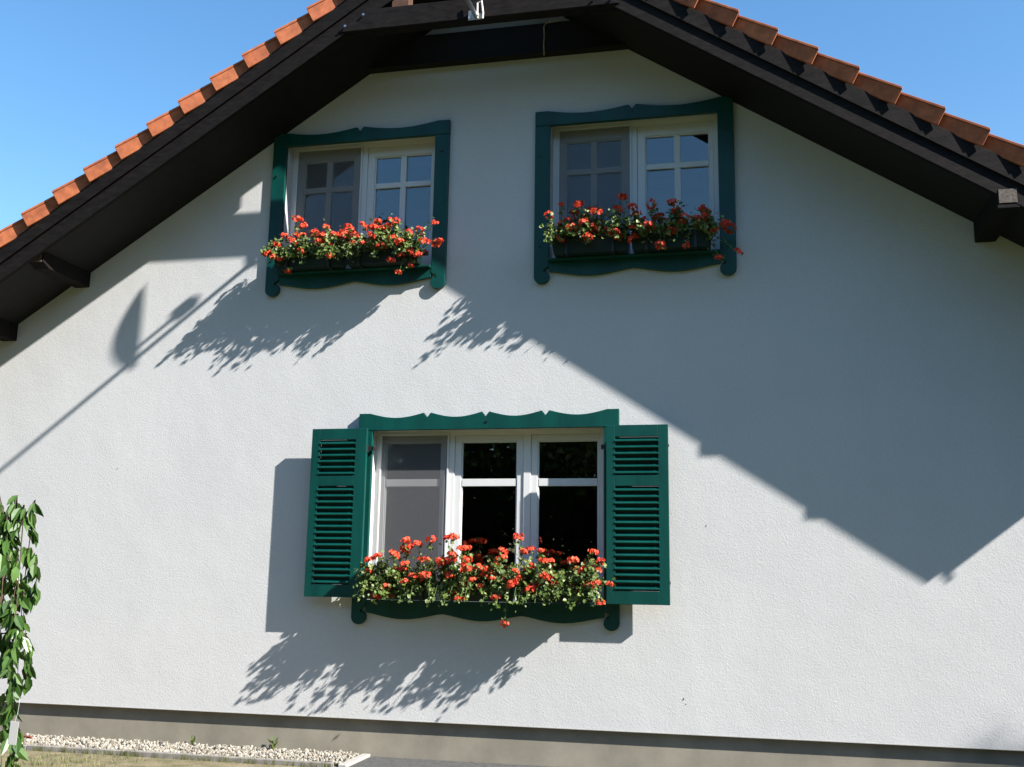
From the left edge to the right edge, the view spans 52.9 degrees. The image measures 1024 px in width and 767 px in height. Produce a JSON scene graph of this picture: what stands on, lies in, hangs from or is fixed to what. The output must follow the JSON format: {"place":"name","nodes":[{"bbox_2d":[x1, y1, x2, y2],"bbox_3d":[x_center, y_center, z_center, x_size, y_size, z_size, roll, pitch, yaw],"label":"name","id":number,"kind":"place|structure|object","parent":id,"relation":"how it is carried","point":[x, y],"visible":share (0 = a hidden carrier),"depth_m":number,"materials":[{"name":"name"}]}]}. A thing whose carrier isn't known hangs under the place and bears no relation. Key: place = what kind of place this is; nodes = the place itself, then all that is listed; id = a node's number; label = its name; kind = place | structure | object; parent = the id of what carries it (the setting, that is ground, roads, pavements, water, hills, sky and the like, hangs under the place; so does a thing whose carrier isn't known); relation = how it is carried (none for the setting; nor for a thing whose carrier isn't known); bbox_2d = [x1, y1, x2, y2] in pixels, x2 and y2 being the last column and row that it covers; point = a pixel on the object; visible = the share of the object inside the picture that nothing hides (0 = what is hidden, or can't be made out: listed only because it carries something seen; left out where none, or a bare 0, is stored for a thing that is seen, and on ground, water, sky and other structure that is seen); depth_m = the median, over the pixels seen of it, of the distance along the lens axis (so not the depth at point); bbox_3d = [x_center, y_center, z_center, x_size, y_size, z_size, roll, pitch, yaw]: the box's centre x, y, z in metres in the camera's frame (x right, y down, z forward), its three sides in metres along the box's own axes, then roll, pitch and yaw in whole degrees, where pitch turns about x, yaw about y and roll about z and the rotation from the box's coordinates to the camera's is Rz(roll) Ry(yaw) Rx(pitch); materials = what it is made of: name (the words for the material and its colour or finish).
{"place":"outdoors","nodes":[
{"label":"outdoors","id":0,"kind":"place"},
{"bbox_2d":[0,743,340,766],"bbox_3d":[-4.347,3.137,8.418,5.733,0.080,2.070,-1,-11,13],"label":"grass","id":1,"kind":"structure","parent":0,"point":[124,755],"depth_m":9.03,"materials":[{"name":"green plant"}]},
{"bbox_2d":[0,495,43,766],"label":"weeping cherry","id":2,"kind":"object","parent":1,"relation":"on","point":[15,625],"visible":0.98,"depth_m":7.63,"materials":[{"name":"green plant"}]},
{"bbox_2d":[8,702,19,744],"bbox_3d":[-3.511,2.390,7.257,0.056,0.300,0.127,7,-12,-28],"label":"plant label","id":3,"kind":"object","parent":2,"relation":"hanging from","point":[13,733],"visible":1,"depth_m":7.21,"materials":[{"name":"white plastic"}]},
{"bbox_2d":[349,756,550,766],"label":"path","id":4,"kind":"structure","parent":0,"point":[372,761],"depth_m":9.06,"materials":[{"name":"grey concrete"}]},
{"bbox_2d":[0,0,1023,229],"label":"sky","id":5,"kind":"structure","parent":0,"point":[79,79],"materials":[{"name":"blue"}]},
{"label":"ground","id":6,"kind":"structure","parent":0,"visible":0},
{"bbox_2d":[27,744,124,754],"bbox_3d":[-3.978,3.394,9.378,0.995,0.146,0.053,-1,-11,13],"label":"kerb stone","id":7,"kind":"object","parent":6,"relation":"on","point":[77,749],"visible":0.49,"depth_m":9.37,"materials":[{"name":"concrete"}]},
{"bbox_2d":[124,750,227,761],"bbox_3d":[-3.003,3.369,9.161,0.995,0.147,0.053,-1,-11,13],"label":"kerb stone","id":8,"kind":"object","parent":6,"relation":"on","point":[170,755],"visible":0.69,"depth_m":9.15,"materials":[{"name":"concrete"}]},
{"bbox_2d":[226,756,333,766],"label":"kerb stone","id":9,"kind":"object","parent":6,"relation":"on","point":[270,761],"visible":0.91,"depth_m":8.93,"materials":[{"name":"concrete"}]},
{"bbox_2d":[338,753,369,766],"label":"edging slab","id":10,"kind":"structure","parent":6,"relation":"on","point":[355,760],"depth_m":9.04,"materials":[{"name":"white concrete"}]},
{"bbox_2d":[0,0,1023,766],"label":"house","id":11,"kind":"structure","parent":6,"relation":"on","point":[774,474],"depth_m":9.66,"materials":[{"name":"paint"}]},
{"bbox_2d":[274,251,346,272],"bbox_3d":[-2.001,-1.204,10.235,0.747,0.160,0.185,-1,-11,13],"label":"flower box","id":12,"kind":"object","parent":11,"relation":"on","point":[312,263],"visible":0.62,"depth_m":10.17,"materials":[{"name":"green plastic"}]},
{"bbox_2d":[260,215,347,273],"bbox_3d":[-2.036,-1.380,10.162,0.866,0.577,0.460,-1,-11,13],"label":"geranium","id":13,"kind":"object","parent":12,"relation":"in","point":[275,250],"visible":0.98,"depth_m":10.10,"materials":[{"name":"green plant"}]},
{"bbox_2d":[289,138,434,268],"bbox_3d":[-1.520,-1.785,10.566,1.600,1.425,0.090,-1,-11,13],"label":"window","id":14,"kind":"structure","parent":11,"relation":"in","point":[334,186],"depth_m":10.62,"materials":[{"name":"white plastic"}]},
{"bbox_2d":[344,246,423,268],"bbox_3d":[-1.254,-1.223,10.069,0.767,0.160,0.185,-1,-11,13],"label":"flower box","id":15,"kind":"object","parent":11,"relation":"on","point":[363,260],"visible":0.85,"depth_m":10.02,"materials":[{"name":"green plastic"}]},
{"bbox_2d":[334,213,443,274],"bbox_3d":[-1.182,-1.334,9.950,1.100,0.608,0.446,-1,-11,13],"label":"geranium","id":16,"kind":"object","parent":15,"relation":"in","point":[378,239],"visible":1,"depth_m":9.91,"materials":[{"name":"green plant"}]},
{"bbox_2d":[365,581,439,601],"bbox_3d":[-0.999,1.900,9.402,0.707,0.180,0.185,-1,-11,13],"label":"flower box","id":17,"kind":"object","parent":11,"relation":"attached to","point":[424,596],"visible":0.4,"depth_m":9.31,"materials":[{"name":"green plastic"}]},
{"bbox_2d":[352,535,440,606],"bbox_3d":[-1.040,1.694,9.313,0.823,0.638,0.416,-1,-11,13],"label":"geranium","id":18,"kind":"object","parent":17,"relation":"in","point":[401,575],"visible":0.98,"depth_m":9.25,"materials":[{"name":"green plant"}]},
{"bbox_2d":[465,0,483,20],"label":"gable lamp","id":19,"kind":"object","parent":11,"relation":"attached to","point":[474,15],"visible":1,"depth_m":9.50,"materials":[{"name":"silver metal"}]},
{"bbox_2d":[437,582,515,603],"bbox_3d":[-0.311,1.882,9.249,0.707,0.180,0.185,-1,-11,13],"label":"flower box","id":20,"kind":"object","parent":11,"relation":"on","point":[477,596],"visible":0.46,"depth_m":9.17,"materials":[{"name":"green plastic"}]},
{"bbox_2d":[430,532,519,627],"bbox_3d":[-0.327,1.741,9.141,0.792,0.831,0.463,-1,-11,13],"label":"geranium","id":21,"kind":"object","parent":20,"relation":"in","point":[497,577],"visible":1,"depth_m":9.12,"materials":[{"name":"green plant"}]},
{"bbox_2d":[372,429,602,603],"bbox_3d":[-0.236,1.243,9.684,2.235,1.610,0.090,-1,-11,13],"label":"window","id":22,"kind":"structure","parent":11,"relation":"in","point":[419,481],"depth_m":9.78,"materials":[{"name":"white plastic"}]},
{"bbox_2d":[515,584,595,605],"bbox_3d":[0.379,1.864,9.095,0.712,0.180,0.185,-1,-11,13],"label":"flower box","id":23,"kind":"object","parent":11,"relation":"on","point":[558,600],"visible":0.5,"depth_m":9.02,"materials":[{"name":"green plastic"}]},
{"bbox_2d":[505,533,615,612],"bbox_3d":[0.423,1.655,8.995,0.968,0.694,0.439,-1,-11,13],"label":"geranium","id":24,"kind":"object","parent":23,"relation":"in","point":[527,575],"visible":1,"depth_m":8.95,"materials":[{"name":"green plant"}]},
{"bbox_2d":[552,234,628,257],"bbox_3d":[0.737,-1.274,9.626,0.737,0.160,0.185,-1,-11,13],"label":"flower box","id":25,"kind":"object","parent":11,"relation":"on","point":[572,247],"visible":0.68,"depth_m":9.57,"materials":[{"name":"green plastic"}]},
{"bbox_2d":[539,193,630,244],"bbox_3d":[0.685,-1.514,9.550,0.873,0.508,0.435,-1,-11,13],"label":"geranium","id":26,"kind":"object","parent":25,"relation":"in","point":[594,227],"visible":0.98,"depth_m":9.49,"materials":[{"name":"green plant"}]},
{"bbox_2d":[552,116,719,257],"bbox_3d":[1.188,-1.854,9.964,1.600,1.425,0.090,-1,-11,13],"label":"window","id":27,"kind":"structure","parent":11,"relation":"in","point":[593,164],"depth_m":10.02,"materials":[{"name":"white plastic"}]},
{"bbox_2d":[629,230,712,253],"bbox_3d":[1.466,-1.293,9.464,0.752,0.160,0.185,-1,-11,13],"label":"flower box","id":28,"kind":"object","parent":11,"relation":"on","point":[696,243],"visible":0.69,"depth_m":9.40,"materials":[{"name":"green plastic"}]},
{"bbox_2d":[625,198,743,259],"bbox_3d":[1.551,-1.383,9.334,1.062,0.592,0.398,-1,-11,13],"label":"geranium","id":29,"kind":"object","parent":28,"relation":"in","point":[674,224],"visible":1,"depth_m":9.32,"materials":[{"name":"green plant"}]},
{"label":"gravel bed","id":30,"kind":"structure","parent":6,"relation":"on","visible":0},
{"bbox_2d":[0,733,359,765],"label":"gravel","id":31,"kind":"structure","parent":30,"relation":"on","point":[339,757],"depth_m":9.49,"materials":[{"name":"beige gravel"}]},
{"bbox_2d":[267,736,277,748],"bbox_3d":[-2.223,3.344,9.566,0.097,0.132,0.046,-1,-11,13],"label":"weed","id":32,"kind":"object","parent":30,"relation":"on","point":[273,745],"visible":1,"depth_m":9.57,"materials":[{"name":"green plant"}]}
]}

